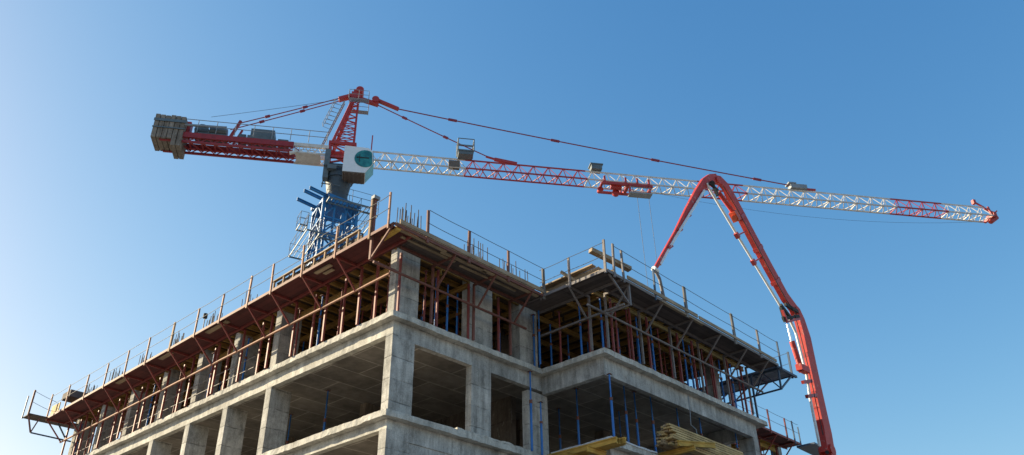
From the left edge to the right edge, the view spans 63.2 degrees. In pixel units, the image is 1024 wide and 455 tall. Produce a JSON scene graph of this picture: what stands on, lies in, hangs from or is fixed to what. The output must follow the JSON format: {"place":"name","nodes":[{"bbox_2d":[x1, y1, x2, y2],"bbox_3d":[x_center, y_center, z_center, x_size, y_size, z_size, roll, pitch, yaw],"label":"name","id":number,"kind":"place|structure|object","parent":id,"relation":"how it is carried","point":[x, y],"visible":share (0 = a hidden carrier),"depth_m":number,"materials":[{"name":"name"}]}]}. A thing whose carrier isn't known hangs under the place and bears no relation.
{"place":"outdoors","nodes":[
{"label":"outdoors","id":0,"kind":"place"},
{"bbox_2d":[0,0,1023,454],"label":"sky","id":1,"kind":"structure","parent":0,"point":[109,240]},
{"bbox_2d":[726,444,781,454],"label":"wing","id":2,"kind":"structure","parent":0,"point":[774,453],"depth_m":48.74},
{"bbox_2d":[731,439,777,452],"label":"slab formwork","id":3,"kind":"object","parent":2,"relation":"on","point":[765,445],"visible":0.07,"depth_m":48.26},
{"bbox_2d":[733,394,801,454],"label":"work platform","id":4,"kind":"structure","parent":2,"relation":"attached to","point":[770,435],"depth_m":46.83,"materials":[{"name":"red metal"}]},
{"bbox_2d":[796,442,818,454],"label":"hung platform","id":5,"kind":"structure","parent":4,"relation":"attached to","point":[811,448],"depth_m":48.28,"materials":[{"name":"grey metal"}]},
{"bbox_3d":[7.496,9.345,32.254,2.500,0.200,0.140,-26,-40,35],"label":"timber beam","id":6,"kind":"object","parent":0,"visible":0},
{"bbox_2d":[655,423,742,454],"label":"timber stack","id":7,"kind":"object","parent":6,"relation":"on","point":[669,435],"visible":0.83,"depth_m":30.46,"materials":[{"name":"yellow wood"}]},
{"label":"ground","id":8,"kind":"structure","parent":0,"visible":0},
{"bbox_2d":[68,248,767,454],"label":"unfinished building","id":9,"kind":"structure","parent":8,"relation":"on","point":[404,380],"depth_m":31.84,"materials":[{"name":"concrete"}]},
{"bbox_2d":[61,389,87,402],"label":"material box","id":10,"kind":"object","parent":9,"relation":"on","point":[75,396],"visible":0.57,"depth_m":42.60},
{"bbox_2d":[72,419,82,454],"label":"upright post","id":11,"kind":"object","parent":9,"relation":"on","point":[77,437],"visible":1,"depth_m":42.01,"materials":[{"name":"red metal"}]},
{"bbox_2d":[83,418,94,454],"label":"steel prop","id":12,"kind":"object","parent":9,"relation":"on","point":[88,436],"visible":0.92,"depth_m":42.07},
{"bbox_2d":[87,410,99,453],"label":"upright post","id":13,"kind":"object","parent":9,"relation":"on","point":[93,432],"visible":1,"depth_m":40.75,"materials":[{"name":"red metal"}]},
{"bbox_2d":[109,399,121,442],"bbox_3d":[-18.825,9.197,39.489,0.070,2.200,0.070,-26,-40,35],"label":"upright post","id":14,"kind":"object","parent":9,"relation":"on","point":[114,424],"visible":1,"depth_m":39.41,"materials":[{"name":"red metal"}]},
{"bbox_2d":[108,367,122,381],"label":"starter bars","id":15,"kind":"object","parent":9,"relation":"attached to","point":[115,374],"visible":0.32,"depth_m":42.61,"materials":[{"name":"metal"}]},
{"bbox_2d":[132,387,143,431],"bbox_3d":[-17.147,8.363,38.156,0.070,2.200,0.070,-26,-40,35],"label":"upright post","id":16,"kind":"object","parent":9,"relation":"on","point":[136,416],"visible":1,"depth_m":38.11,"materials":[{"name":"red metal"}]},
{"bbox_2d":[145,384,156,425],"bbox_3d":[-16.509,8.232,37.985,0.160,2.250,0.160,-26,-40,35],"label":"steel prop","id":17,"kind":"object","parent":9,"relation":"on","point":[151,402],"visible":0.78,"depth_m":38.03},
{"bbox_2d":[150,377,161,423],"bbox_3d":[-15.906,7.747,37.171,0.070,2.200,0.070,-26,-40,35],"label":"upright post","id":18,"kind":"object","parent":9,"relation":"on","point":[154,407],"visible":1,"depth_m":37.10,"materials":[{"name":"red metal"}]},
{"bbox_2d":[172,370,181,412],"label":"steel prop","id":19,"kind":"object","parent":9,"relation":"on","point":[177,389],"visible":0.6,"depth_m":36.62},
{"bbox_2d":[171,333,184,345],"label":"starter bars","id":20,"kind":"object","parent":9,"relation":"attached to","point":[177,340],"visible":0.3,"depth_m":38.98,"materials":[{"name":"metal"}]},
{"bbox_2d":[175,364,185,411],"bbox_3d":[-14.300,6.949,35.896,0.070,2.200,0.070,-26,-40,35],"label":"upright post","id":21,"kind":"object","parent":9,"relation":"on","point":[179,392],"visible":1,"depth_m":35.81,"materials":[{"name":"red metal"}]},
{"bbox_2d":[206,348,217,396],"bbox_3d":[-12.403,6.006,34.389,0.070,2.200,0.070,-26,-40,35],"label":"upright post","id":22,"kind":"object","parent":9,"relation":"on","point":[211,374],"visible":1,"depth_m":34.34,"materials":[{"name":"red metal"}]},
{"bbox_2d":[206,311,222,325],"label":"starter bars","id":23,"kind":"object","parent":9,"relation":"attached to","point":[213,318],"visible":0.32,"depth_m":37.11,"materials":[{"name":"metal"}]},
{"bbox_2d":[222,340,232,389],"bbox_3d":[-11.527,5.571,33.694,0.070,2.200,0.070,-26,-40,35],"label":"upright post","id":24,"kind":"object","parent":9,"relation":"on","point":[226,368],"visible":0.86,"depth_m":33.62,"materials":[{"name":"red metal"}]},
{"bbox_2d":[70,356,255,453],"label":"guard pipe","id":25,"kind":"object","parent":24,"relation":"attached to","point":[171,406],"visible":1,"depth_m":35.98,"materials":[{"name":"brown metal"}]},
{"bbox_2d":[45,192,413,454],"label":"work platform","id":26,"kind":"structure","parent":9,"relation":"attached to","point":[345,261],"depth_m":32.66,"materials":[{"name":"wood"}]},
{"bbox_2d":[21,390,77,441],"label":"end platform","id":27,"kind":"structure","parent":26,"relation":"attached to","point":[29,416],"depth_m":42.35,"materials":[{"name":"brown metal"}]},
{"bbox_2d":[50,402,60,414],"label":"plywood sheet","id":28,"kind":"object","parent":26,"relation":"on","point":[56,407],"visible":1,"depth_m":42.60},
{"bbox_2d":[115,264,334,383],"bbox_3d":[-12.161,4.244,33.554,16.201,0.040,0.402,-26,-39,35],"label":"toe board","id":29,"kind":"object","parent":26,"relation":"attached to","point":[218,326],"visible":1,"depth_m":33.01,"materials":[{"name":"brown wood"}]},
{"bbox_2d":[368,199,395,269],"bbox_3d":[-3.850,0.052,27.425,1.164,2.325,1.085,-26,-40,35],"label":"corner bracket","id":30,"kind":"object","parent":26,"relation":"attached to","point":[371,252],"visible":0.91,"depth_m":27.01,"materials":[{"name":"brown metal"}]},
{"bbox_2d":[381,227,400,240],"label":"timber beam","id":31,"kind":"structure","parent":26,"relation":"attached to","point":[396,230],"depth_m":26.91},
{"bbox_2d":[241,337,250,380],"bbox_3d":[-10.790,5.503,33.628,0.160,2.250,0.160,-26,-40,35],"label":"steel prop","id":32,"kind":"object","parent":9,"relation":"on","point":[245,357],"visible":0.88,"depth_m":33.64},
{"bbox_2d":[255,322,264,373],"bbox_3d":[-9.775,4.701,32.303,0.070,2.200,0.070,-26,-40,35],"label":"upright post","id":33,"kind":"object","parent":9,"relation":"on","point":[259,352],"visible":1,"depth_m":32.21,"materials":[{"name":"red metal"}]},
{"bbox_2d":[286,414,293,444],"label":"steel prop","id":34,"kind":"object","parent":9,"relation":"on","point":[287,441],"visible":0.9,"depth_m":34.46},
{"bbox_2d":[73,248,518,430],"bbox_3d":[-11.185,6.671,38.181,26.600,0.470,7.077,-26,-40,35],"label":"slab formwork","id":35,"kind":"object","parent":9,"relation":"on","point":[306,304],"visible":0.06,"depth_m":32.88,"materials":[{"name":"brown wood"}]},
{"bbox_3d":[-13.656,4.870,36.110,26.800,0.500,0.305,-26,-40,35],"label":"edge form","id":36,"kind":"object","parent":35,"relation":"on","visible":0},
{"bbox_2d":[272,229,363,288],"bbox_3d":[-7.395,1.504,31.175,5.501,0.975,0.220,-26,-40,35],"label":"shutter frame","id":37,"kind":"object","parent":36,"relation":"on","point":[325,251],"visible":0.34,"depth_m":31.18,"materials":[{"name":"brown wood"}]},
{"bbox_2d":[293,308,302,355],"bbox_3d":[-8.103,4.085,31.358,0.160,2.250,0.160,-26,-40,35],"label":"steel prop","id":38,"kind":"object","parent":9,"relation":"on","point":[297,331],"visible":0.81,"depth_m":31.35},
{"bbox_2d":[309,294,317,348],"bbox_3d":[-7.221,3.432,30.274,0.070,2.200,0.070,-26,-40,35],"label":"upright post","id":39,"kind":"object","parent":9,"relation":"on","point":[313,324],"visible":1,"depth_m":30.20,"materials":[{"name":"red metal"}]},
{"bbox_2d":[316,294,324,344],"bbox_3d":[-7.029,3.502,30.423,0.160,2.250,0.160,-26,-40,35],"label":"steel prop","id":40,"kind":"object","parent":9,"relation":"on","point":[320,318],"visible":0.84,"depth_m":30.42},
{"bbox_2d":[323,390,329,430],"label":"steel prop","id":41,"kind":"object","parent":9,"relation":"on","point":[325,419],"visible":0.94,"depth_m":31.97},
{"bbox_2d":[337,287,343,334],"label":"steel prop","id":42,"kind":"object","parent":9,"relation":"on","point":[340,311],"visible":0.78,"depth_m":29.95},
{"bbox_2d":[340,278,347,333],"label":"upright post","id":43,"kind":"object","parent":9,"relation":"on","point":[343,306],"visible":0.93,"depth_m":29.18,"materials":[{"name":"red metal"}]},
{"bbox_2d":[370,295,373,319],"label":"steel prop","id":44,"kind":"object","parent":9,"relation":"on","point":[371,316],"visible":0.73,"depth_m":30.84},
{"bbox_2d":[373,261,379,317],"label":"upright post","id":45,"kind":"object","parent":9,"relation":"on","point":[376,293],"visible":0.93,"depth_m":28.11,"materials":[{"name":"red metal"}]},
{"bbox_2d":[386,262,390,312],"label":"steel prop","id":46,"kind":"object","parent":9,"relation":"on","point":[388,289],"visible":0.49,"depth_m":28.41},
{"bbox_2d":[396,253,402,311],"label":"upright post","id":47,"kind":"object","parent":9,"relation":"on","point":[399,283],"visible":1,"depth_m":27.63,"materials":[{"name":"red metal"}]},
{"bbox_2d":[396,203,420,227],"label":"starter bars","id":48,"kind":"object","parent":9,"relation":"attached to","point":[406,218],"visible":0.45,"depth_m":29.68,"materials":[{"name":"metal"}]},
{"bbox_2d":[423,270,428,321],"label":"steel prop","id":49,"kind":"object","parent":9,"relation":"on","point":[424,294],"visible":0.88,"depth_m":28.90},
{"bbox_2d":[434,276,436,324],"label":"steel prop","id":50,"kind":"object","parent":9,"relation":"on","point":[435,302],"visible":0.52,"depth_m":29.37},
{"bbox_2d":[435,270,439,326],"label":"upright post","id":51,"kind":"object","parent":9,"relation":"on","point":[437,301],"visible":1,"depth_m":28.66,"materials":[{"name":"red metal"}]},
{"bbox_2d":[445,283,450,331],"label":"steel prop","id":52,"kind":"object","parent":9,"relation":"on","point":[447,285],"visible":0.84,"depth_m":29.83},
{"bbox_2d":[455,292,460,334],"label":"steel prop","id":53,"kind":"object","parent":9,"relation":"on","point":[457,313],"visible":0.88,"depth_m":30.45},
{"bbox_2d":[373,210,545,355],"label":"work platform","id":54,"kind":"structure","parent":9,"relation":"attached to","point":[518,296],"depth_m":29.32,"materials":[{"name":"brown metal"}]},
{"bbox_2d":[400,219,543,296],"bbox_3d":[-1.399,1.251,29.131,0.585,0.305,7.000,-26,-40,35],"label":"toe board","id":55,"kind":"object","parent":54,"relation":"attached to","point":[443,253],"visible":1,"depth_m":28.76,"materials":[{"name":"brown wood"}]},
{"bbox_2d":[396,222,534,289],"bbox_3d":[-1.405,1.349,30.511,0.415,0.660,7.100,-26,-40,35],"label":"edge form","id":56,"kind":"object","parent":9,"relation":"attached to","point":[466,256],"visible":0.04,"depth_m":30.80,"materials":[{"name":"brown wood"}]},
{"bbox_2d":[466,284,469,338],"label":"upright post","id":57,"kind":"object","parent":9,"relation":"on","point":[468,306],"visible":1,"depth_m":29.70,"materials":[{"name":"red metal"}]},
{"bbox_2d":[464,238,487,260],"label":"starter bars","id":58,"kind":"object","parent":9,"relation":"attached to","point":[472,251],"visible":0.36,"depth_m":32.03,"materials":[{"name":"metal"}]},
{"bbox_2d":[456,427,531,451],"bbox_3d":[-0.655,7.285,28.346,0.374,0.136,3.657,-26,-40,35],"label":"rubble","id":59,"kind":"object","parent":9,"relation":"on","point":[499,441],"visible":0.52,"depth_m":28.30,"materials":[{"name":"concrete"}]},
{"bbox_2d":[497,297,499,351],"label":"upright post","id":60,"kind":"object","parent":9,"relation":"on","point":[498,324],"visible":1,"depth_m":30.62,"materials":[{"name":"red metal"}]},
{"bbox_2d":[499,259,527,280],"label":"starter bars","id":61,"kind":"object","parent":9,"relation":"attached to","point":[512,269],"visible":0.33,"depth_m":33.20,"materials":[{"name":"metal"}]},
{"bbox_2d":[527,370,532,450],"bbox_3d":[0.679,6.538,29.791,0.160,2.930,0.160,-26,-40,35],"label":"steel prop","id":62,"kind":"object","parent":9,"relation":"on","point":[531,424],"visible":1,"depth_m":29.59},
{"bbox_2d":[531,314,535,365],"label":"steel prop","id":63,"kind":"object","parent":9,"relation":"on","point":[533,336],"visible":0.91,"depth_m":31.99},
{"bbox_2d":[538,310,540,364],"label":"steel prop","id":64,"kind":"object","parent":9,"relation":"on","point":[539,331],"visible":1,"depth_m":31.59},
{"bbox_2d":[538,401,542,454],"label":"steel prop","id":65,"kind":"object","parent":9,"relation":"on","point":[541,429],"visible":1,"depth_m":29.95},
{"bbox_2d":[547,323,552,365],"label":"steel prop","id":66,"kind":"object","parent":9,"relation":"on","point":[550,343],"visible":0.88,"depth_m":32.87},
{"bbox_2d":[556,408,561,449],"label":"steel prop","id":67,"kind":"object","parent":9,"relation":"on","point":[559,436],"visible":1,"depth_m":34.05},
{"bbox_2d":[557,311,561,362],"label":"steel prop","id":68,"kind":"object","parent":9,"relation":"on","point":[559,331],"visible":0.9,"depth_m":31.82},
{"bbox_2d":[566,334,569,359],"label":"steel prop","id":69,"kind":"object","parent":9,"relation":"on","point":[568,353],"visible":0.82,"depth_m":34.06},
{"bbox_2d":[540,264,598,292],"bbox_3d":[2.128,2.091,32.102,2.900,0.515,0.340,-26,-40,35],"label":"edge form","id":70,"kind":"object","parent":9,"relation":"attached to","point":[576,275],"visible":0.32,"depth_m":32.05,"materials":[{"name":"brown wood"}]},
{"bbox_2d":[521,239,624,350],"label":"work platform","id":71,"kind":"structure","parent":9,"relation":"attached to","point":[585,286],"depth_m":30.69,"materials":[{"name":"wood"}]},
{"bbox_2d":[574,388,579,444],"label":"steel prop","id":72,"kind":"object","parent":9,"relation":"on","point":[578,428],"visible":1,"depth_m":31.92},
{"bbox_2d":[577,303,582,354],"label":"steel prop","id":73,"kind":"object","parent":9,"relation":"on","point":[580,330],"visible":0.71,"depth_m":31.21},
{"bbox_2d":[585,311,590,351],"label":"steel prop","id":74,"kind":"object","parent":9,"relation":"on","point":[588,333],"visible":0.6,"depth_m":31.99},
{"bbox_2d":[492,310,689,384],"bbox_3d":[2.264,6.559,38.322,7.050,0.470,11.398,-26,-40,35],"label":"slab formwork","id":75,"kind":"object","parent":9,"relation":"on","point":[548,317],"visible":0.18,"depth_m":35.66,"materials":[{"name":"wood"}]},
{"bbox_2d":[586,445,606,454],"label":"timber beam","id":76,"kind":"structure","parent":9,"relation":"attached to","point":[593,450],"depth_m":27.55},
{"bbox_2d":[597,297,604,347],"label":"steel prop","id":77,"kind":"object","parent":9,"relation":"on","point":[601,318],"visible":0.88,"depth_m":30.86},
{"bbox_2d":[551,436,657,453],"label":"mortar crust","id":78,"kind":"object","parent":9,"relation":"on","point":[641,447],"visible":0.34,"depth_m":28.97},
{"bbox_2d":[603,321,606,348],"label":"steel prop","id":79,"kind":"object","parent":9,"relation":"on","point":[605,342],"visible":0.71,"depth_m":33.02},
{"bbox_2d":[606,373,614,436],"bbox_3d":[3.447,6.174,28.794,0.160,2.330,0.160,-26,-40,35],"label":"steel prop","id":80,"kind":"object","parent":9,"relation":"on","point":[612,413],"visible":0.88,"depth_m":28.73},
{"bbox_2d":[609,298,615,352],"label":"upright post","id":81,"kind":"object","parent":9,"relation":"on","point":[612,331],"visible":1,"depth_m":30.73,"materials":[{"name":"red metal"}]},
{"bbox_2d":[611,302,619,353],"bbox_3d":[3.936,3.871,31.296,0.160,2.250,0.160,-26,-40,35],"label":"steel prop","id":82,"kind":"object","parent":9,"relation":"on","point":[616,328],"visible":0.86,"depth_m":31.23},
{"bbox_2d":[623,386,629,441],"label":"steel prop","id":83,"kind":"object","parent":9,"relation":"on","point":[626,420],"visible":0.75,"depth_m":31.38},
{"bbox_2d":[623,309,630,358],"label":"steel prop","id":84,"kind":"object","parent":9,"relation":"on","point":[627,329],"visible":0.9,"depth_m":31.79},
{"bbox_2d":[627,308,634,360],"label":"upright post","id":85,"kind":"object","parent":9,"relation":"on","point":[631,336],"visible":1,"depth_m":31.54,"materials":[{"name":"red metal"}]},
{"bbox_2d":[632,391,639,445],"bbox_3d":[4.854,7.814,32.214,0.160,3.040,0.160,-26,-40,35],"label":"steel prop","id":86,"kind":"object","parent":9,"relation":"on","point":[637,429],"visible":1,"depth_m":32.32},
{"bbox_2d":[634,316,640,363],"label":"steel prop","id":87,"kind":"object","parent":9,"relation":"on","point":[637,337],"visible":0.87,"depth_m":32.35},
{"bbox_2d":[551,290,743,379],"bbox_3d":[6.026,4.743,35.422,3.115,0.470,11.250,-26,-40,35],"label":"slab formwork","id":88,"kind":"object","parent":9,"relation":"on","point":[570,310],"visible":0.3,"depth_m":34.85,"materials":[{"name":"brown wood"}]},
{"bbox_2d":[645,317,652,368],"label":"upright post","id":89,"kind":"object","parent":9,"relation":"on","point":[648,343],"visible":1,"depth_m":32.24,"materials":[{"name":"red metal"}]},
{"bbox_2d":[648,321,655,370],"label":"steel prop","id":90,"kind":"object","parent":9,"relation":"on","point":[652,342],"visible":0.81,"depth_m":32.70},
{"bbox_2d":[650,397,656,451],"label":"steel prop","id":91,"kind":"object","parent":9,"relation":"on","point":[653,427],"visible":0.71,"depth_m":32.43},
{"bbox_2d":[655,328,662,373],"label":"steel prop","id":92,"kind":"object","parent":9,"relation":"on","point":[659,347],"visible":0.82,"depth_m":33.38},
{"bbox_2d":[665,334,673,378],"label":"steel prop","id":93,"kind":"object","parent":9,"relation":"on","point":[670,357],"visible":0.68,"depth_m":33.83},
{"bbox_2d":[657,444,695,454],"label":"timber beam","id":94,"kind":"structure","parent":9,"relation":"on","point":[684,450],"depth_m":30.15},
{"bbox_2d":[677,440,715,447],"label":"timber beam","id":95,"kind":"structure","parent":94,"relation":"on","point":[686,443],"depth_m":30.37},
{"bbox_2d":[675,333,683,383],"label":"upright post","id":96,"kind":"object","parent":9,"relation":"on","point":[679,359],"visible":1,"depth_m":33.58,"materials":[{"name":"red metal"}]},
{"bbox_2d":[680,338,688,385],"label":"steel prop","id":97,"kind":"object","parent":9,"relation":"on","point":[684,357],"visible":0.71,"depth_m":34.16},
{"bbox_2d":[587,243,782,414],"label":"work platform","id":98,"kind":"structure","parent":9,"relation":"attached to","point":[650,304],"depth_m":33.44,"materials":[{"name":"grey metal"}]},
{"bbox_2d":[589,247,631,271],"bbox_3d":[3.705,1.220,31.355,1.849,0.487,0.220,17,-35,-26],"label":"loose plank","id":99,"kind":"object","parent":98,"relation":"on","point":[595,252],"visible":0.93,"depth_m":31.24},
{"bbox_2d":[604,273,631,314],"bbox_3d":[3.464,2.424,30.148,1.175,0.904,1.232,-26,-40,35],"label":"corner bracket","id":100,"kind":"object","parent":98,"relation":"attached to","point":[628,301],"visible":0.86,"depth_m":30.00,"materials":[{"name":"grey metal"}]},
{"bbox_2d":[627,275,776,361],"bbox_3d":[7.981,3.960,33.797,0.185,0.285,11.200,-26,-40,35],"label":"toe board","id":101,"kind":"object","parent":98,"relation":"attached to","point":[649,289],"visible":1,"depth_m":32.79,"materials":[{"name":"brown wood"}]},
{"bbox_2d":[686,344,694,387],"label":"steel prop","id":102,"kind":"object","parent":9,"relation":"on","point":[688,345],"visible":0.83,"depth_m":34.84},
{"bbox_2d":[690,341,698,389],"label":"upright post","id":103,"kind":"object","parent":9,"relation":"on","point":[694,367],"visible":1,"depth_m":34.32,"materials":[{"name":"red metal"}]},
{"bbox_2d":[700,348,707,394],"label":"steel prop","id":104,"kind":"object","parent":9,"relation":"on","point":[701,349],"visible":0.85,"depth_m":35.21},
{"bbox_2d":[707,355,715,397],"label":"steel prop","id":105,"kind":"object","parent":9,"relation":"on","point":[712,378],"visible":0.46,"depth_m":35.79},
{"bbox_2d":[709,351,717,398],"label":"upright post","id":106,"kind":"object","parent":9,"relation":"on","point":[714,381],"visible":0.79,"depth_m":35.21,"materials":[{"name":"red metal"}]},
{"bbox_2d":[717,359,725,402],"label":"steel prop","id":107,"kind":"object","parent":9,"relation":"on","point":[721,378],"visible":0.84,"depth_m":36.27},
{"bbox_2d":[725,359,733,405],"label":"upright post","id":108,"kind":"object","parent":9,"relation":"on","point":[729,382],"visible":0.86,"depth_m":36.07,"materials":[{"name":"red metal"}]},
{"bbox_2d":[728,363,736,407],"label":"steel prop","id":109,"kind":"object","parent":9,"relation":"on","point":[732,381],"visible":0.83,"depth_m":36.69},
{"bbox_2d":[736,368,744,411],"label":"steel prop","id":110,"kind":"object","parent":9,"relation":"on","point":[739,386],"visible":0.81,"depth_m":37.26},
{"bbox_2d":[739,366,748,412],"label":"upright post","id":111,"kind":"object","parent":9,"relation":"on","point":[744,394],"visible":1,"depth_m":36.81,"materials":[{"name":"red metal"}]},
{"bbox_2d":[694,352,796,417],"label":"work platform","id":112,"kind":"structure","parent":9,"relation":"attached to","point":[772,374],"depth_m":38.47,"materials":[{"name":"grey"}]},
{"bbox_3d":[1.501,8.092,28.679,0.100,0.200,0.980,-26,-40,35],"label":"timber beam","id":113,"kind":"object","parent":9,"relation":"on","visible":0},
{"bbox_2d":[548,436,617,454],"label":"timber beam","id":114,"kind":"structure","parent":113,"relation":"on","point":[596,444],"depth_m":27.75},
{"bbox_2d":[579,438,620,454],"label":"timber beam","id":115,"kind":"structure","parent":113,"relation":"on","point":[618,441],"depth_m":27.44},
{"bbox_2d":[582,437,626,454],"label":"timber beam","id":116,"kind":"structure","parent":113,"relation":"on","point":[623,440],"depth_m":27.39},
{"bbox_2d":[150,86,998,298],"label":"tower crane","id":117,"kind":"object","parent":8,"relation":"on","point":[174,135],"visible":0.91,"depth_m":65.85,"materials":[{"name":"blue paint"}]},
{"bbox_2d":[651,174,835,454],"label":"concrete pump","id":118,"kind":"object","parent":8,"relation":"on","point":[806,365],"visible":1,"depth_m":39.77,"materials":[{"name":"red paint"}]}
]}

